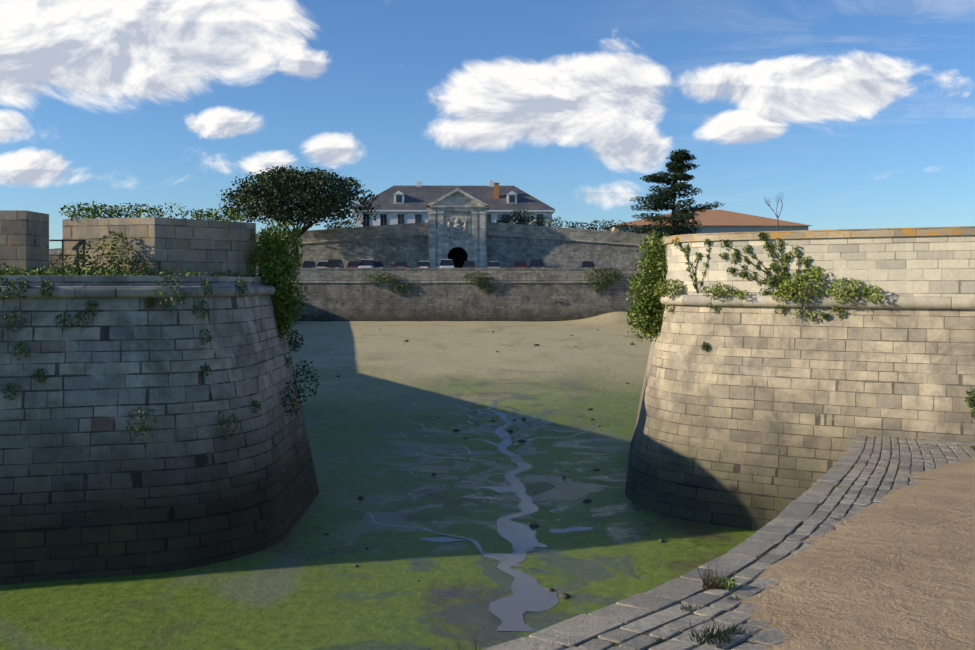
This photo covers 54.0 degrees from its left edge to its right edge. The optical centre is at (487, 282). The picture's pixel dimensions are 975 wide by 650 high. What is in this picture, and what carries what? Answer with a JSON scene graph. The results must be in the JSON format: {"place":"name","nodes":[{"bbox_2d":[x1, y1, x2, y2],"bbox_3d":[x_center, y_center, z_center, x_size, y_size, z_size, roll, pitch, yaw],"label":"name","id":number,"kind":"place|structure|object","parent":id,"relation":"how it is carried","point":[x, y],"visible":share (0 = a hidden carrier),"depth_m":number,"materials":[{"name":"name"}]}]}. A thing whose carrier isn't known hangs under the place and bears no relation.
{"place":"outdoors","nodes":[
{"label":"outdoors","id":0,"kind":"place"},
{"bbox_2d":[0,312,756,649],"bbox_3d":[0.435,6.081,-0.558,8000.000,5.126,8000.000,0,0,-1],"label":"ground","id":1,"kind":"structure","parent":0,"point":[304,584],"depth_m":34.04,"materials":[{"name":"green soil"}]},
{"bbox_2d":[0,275,318,584],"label":"bastion","id":2,"kind":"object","parent":1,"relation":"on","point":[89,488],"depth_m":28.71,"materials":[{"name":"stone"}]},
{"bbox_2d":[49,240,85,270],"bbox_3d":[-15.102,-0.733,34.862,1.700,1.680,0.060,0,0,-1],"label":"railing","id":3,"kind":"object","parent":2,"relation":"on","point":[63,249],"visible":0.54,"depth_m":34.83,"materials":[{"name":"grey metal"}]},
{"bbox_2d":[0,201,253,276],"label":"bushes","id":4,"kind":"object","parent":2,"relation":"on","point":[91,270],"visible":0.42,"depth_m":33.94,"materials":[{"name":"green plant"}]},
{"bbox_2d":[0,210,255,276],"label":"parapet blocks","id":5,"kind":"structure","parent":2,"relation":"on","point":[209,247],"depth_m":34.60,"materials":[{"name":"stone"}]},
{"bbox_2d":[0,267,292,443],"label":"wall plants","id":6,"kind":"object","parent":2,"relation":"on","point":[92,304],"visible":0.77,"depth_m":28.62,"materials":[{"name":"green plant"}]},
{"bbox_2d":[246,219,310,341],"bbox_3d":[-8.129,-0.037,36.917,2.584,4.795,1.014,0,0,-1],"label":"tower ivy","id":7,"kind":"object","parent":2,"relation":"on","point":[272,253],"visible":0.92,"depth_m":36.78,"materials":[{"name":"green plant"}]},
{"bbox_2d":[280,330,319,416],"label":"wall plants","id":8,"kind":"object","parent":2,"relation":"on","point":[295,343],"visible":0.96,"depth_m":37.68,"materials":[{"name":"green plant"}]},
{"bbox_2d":[256,268,637,321],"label":"quay wall","id":9,"kind":"structure","parent":1,"relation":"on","point":[448,294],"depth_m":117.04,"materials":[{"name":"stone"}]},
{"bbox_2d":[218,165,380,265],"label":"holm oak","id":10,"kind":"object","parent":9,"relation":"on","point":[276,192],"depth_m":123.54,"materials":[{"name":"green plant"}]},
{"bbox_2d":[301,261,316,267],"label":"parked car","id":11,"kind":"object","parent":9,"relation":"on","point":[309,264],"visible":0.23,"depth_m":119.36,"materials":[{"name":"grey paint"}]},
{"bbox_2d":[316,261,327,267],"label":"parked car","id":12,"kind":"object","parent":9,"relation":"on","point":[321,264],"visible":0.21,"depth_m":119.50,"materials":[{"name":"white paint"}]},
{"bbox_2d":[325,259,343,267],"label":"parked car","id":13,"kind":"object","parent":9,"relation":"on","point":[334,263],"visible":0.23,"depth_m":119.76,"materials":[{"name":"grey paint"}]},
{"bbox_2d":[347,261,360,267],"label":"parked car","id":14,"kind":"object","parent":9,"relation":"on","point":[353,264],"visible":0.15,"depth_m":119.27,"materials":[{"name":"red paint"}]},
{"bbox_2d":[49,222,665,268],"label":"curtain wall","id":15,"kind":"structure","parent":9,"relation":"on","point":[508,245],"depth_m":134.16,"materials":[{"name":"stone"}]},
{"bbox_2d":[358,259,374,267],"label":"parked car","id":16,"kind":"object","parent":9,"relation":"on","point":[366,263],"visible":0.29,"depth_m":119.59,"materials":[{"name":"white paint"}]},
{"bbox_2d":[373,261,383,267],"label":"parked car","id":17,"kind":"object","parent":9,"relation":"on","point":[378,264],"visible":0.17,"depth_m":120.09,"materials":[{"name":"blue paint"}]},
{"bbox_2d":[393,261,408,267],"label":"parked car","id":18,"kind":"object","parent":9,"relation":"on","point":[401,264],"visible":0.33,"depth_m":119.27,"materials":[{"name":"grey paint"}]},
{"bbox_2d":[417,261,431,267],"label":"parked car","id":19,"kind":"object","parent":9,"relation":"on","point":[424,264],"visible":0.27,"depth_m":119.10,"materials":[{"name":"white paint"}]},
{"bbox_2d":[439,259,453,267],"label":"parked car","id":20,"kind":"object","parent":9,"relation":"on","point":[446,263],"visible":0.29,"depth_m":119.66,"materials":[{"name":"white paint"}]},
{"bbox_2d":[462,261,475,267],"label":"parked car","id":21,"kind":"object","parent":9,"relation":"on","point":[469,264],"visible":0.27,"depth_m":119.44,"materials":[{"name":"blue paint"}]},
{"bbox_2d":[361,266,624,303],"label":"wall shrubs","id":22,"kind":"object","parent":9,"relation":"attached to","point":[492,285],"visible":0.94,"depth_m":117.00,"materials":[{"name":"green plant"}]},
{"bbox_2d":[487,261,500,267],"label":"parked car","id":23,"kind":"object","parent":9,"relation":"on","point":[493,264],"visible":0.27,"depth_m":119.93,"materials":[{"name":"grey paint"}]},
{"bbox_2d":[513,261,527,267],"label":"parked car","id":24,"kind":"object","parent":9,"relation":"on","point":[520,264],"visible":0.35,"depth_m":119.76,"materials":[{"name":"red paint"}]},
{"bbox_2d":[528,259,545,267],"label":"parked car","id":25,"kind":"object","parent":9,"relation":"on","point":[536,263],"visible":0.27,"depth_m":120.12,"materials":[{"name":"grey paint"}]},
{"bbox_2d":[579,261,596,267],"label":"parked car","id":26,"kind":"object","parent":9,"relation":"on","point":[587,264],"visible":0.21,"depth_m":120.41,"materials":[{"name":"grey paint"}]},
{"bbox_2d":[345,400,621,631],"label":"water stream","id":27,"kind":"structure","parent":1,"relation":"on","point":[530,593],"depth_m":31.77,"materials":[{"name":"grey liquid"}]},
{"bbox_2d":[325,326,664,598],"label":"mud stones","id":28,"kind":"object","parent":1,"relation":"on","point":[560,595],"visible":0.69,"depth_m":37.37,"materials":[{"name":"grey stone"}]},
{"bbox_2d":[482,435,974,649],"bbox_3d":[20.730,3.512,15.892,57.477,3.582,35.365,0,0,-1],"label":"slipway paving stones","id":29,"kind":"object","parent":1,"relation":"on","point":[572,632],"visible":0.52,"depth_m":9.50,"materials":[{"name":"grey stone"}]},
{"bbox_2d":[456,560,729,649],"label":"grass tuft","id":30,"kind":"object","parent":29,"relation":"on","point":[706,583],"visible":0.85,"depth_m":9.03,"materials":[{"name":"plant"}]},
{"bbox_2d":[715,576,737,589],"bbox_3d":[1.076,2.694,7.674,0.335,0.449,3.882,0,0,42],"label":"samphire plant","id":31,"kind":"object","parent":29,"relation":"on","point":[730,584],"visible":0.73,"depth_m":9.05,"materials":[{"name":"green plant"}]},
{"bbox_2d":[652,494,829,647],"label":"grass tufts","id":32,"kind":"object","parent":29,"relation":"on","point":[711,635],"visible":0.5,"depth_m":7.38,"materials":[{"name":"green plant"}]},
{"bbox_2d":[736,458,974,649],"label":"slipway sand","id":33,"kind":"structure","parent":29,"relation":"on","point":[894,570],"depth_m":9.44,"materials":[{"name":"beige sand"}]},
{"bbox_2d":[625,226,974,530],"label":"bastion","id":34,"kind":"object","parent":1,"relation":"on","point":[759,414],"depth_m":32.77,"materials":[{"name":"stone"}]},
{"bbox_2d":[625,229,846,342],"bbox_3d":[8.629,0.146,35.453,2.456,4.582,9.253,0,0,-36],"label":"tower ivy","id":35,"kind":"object","parent":34,"relation":"attached to","point":[647,299],"depth_m":37.62,"materials":[{"name":"green plant"}]},
{"bbox_2d":[653,267,884,304],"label":"bushes","id":36,"kind":"object","parent":34,"relation":"attached to","point":[675,288],"visible":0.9,"depth_m":32.74,"materials":[{"name":"green plant"}]},
{"bbox_2d":[701,312,974,420],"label":"wall plants","id":37,"kind":"object","parent":34,"relation":"attached to","point":[705,346],"visible":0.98,"depth_m":30.15,"materials":[{"name":"green plant"}]},
{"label":"harbour wall","id":38,"kind":"object","parent":1,"relation":"on","visible":0},
{"bbox_2d":[637,263,658,280],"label":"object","id":39,"kind":"structure","parent":38,"relation":"on","point":[642,273],"depth_m":117.11,"materials":[{"name":"stone"}]},
{"bbox_2d":[630,149,724,239],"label":"conifer tree","id":40,"kind":"object","parent":38,"relation":"on","point":[680,174],"depth_m":130.09,"materials":[{"name":"green plant"}]},
{"bbox_2d":[426,188,488,267],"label":"stone gateway","id":41,"kind":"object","parent":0,"point":[458,204],"depth_m":132.65,"materials":[{"name":"stone"}]},
{"bbox_2d":[448,219,467,238],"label":"coat of arms","id":42,"kind":"object","parent":41,"relation":"attached to","point":[457,229],"visible":1,"depth_m":132.56},
{"bbox_2d":[0,0,974,248],"label":"sky","id":43,"kind":"structure","parent":0,"point":[861,113],"materials":[{"name":"blue"}]},
{"bbox_2d":[606,210,811,234],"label":"terracotta roof house","id":44,"kind":"structure","parent":0,"point":[718,221],"depth_m":150.14,"materials":[{"name":"orange"}]},
{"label":"earth rampart","id":45,"kind":"object","parent":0,"visible":0},
{"bbox_2d":[351,181,554,226],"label":"slate roof house","id":46,"kind":"structure","parent":45,"relation":"on","point":[402,204],"depth_m":150.43,"materials":[{"name":"white"}]},
{"bbox_2d":[324,209,652,233],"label":"rampart shrubs","id":47,"kind":"object","parent":45,"relation":"on","point":[518,219],"visible":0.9,"depth_m":135.72,"materials":[{"name":"green plant"}]},
{"bbox_2d":[764,193,783,230],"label":"bare plum tree","id":48,"kind":"object","parent":45,"relation":"on","point":[777,216],"visible":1,"depth_m":140.25,"materials":[{"name":"brown plant"}]}
]}

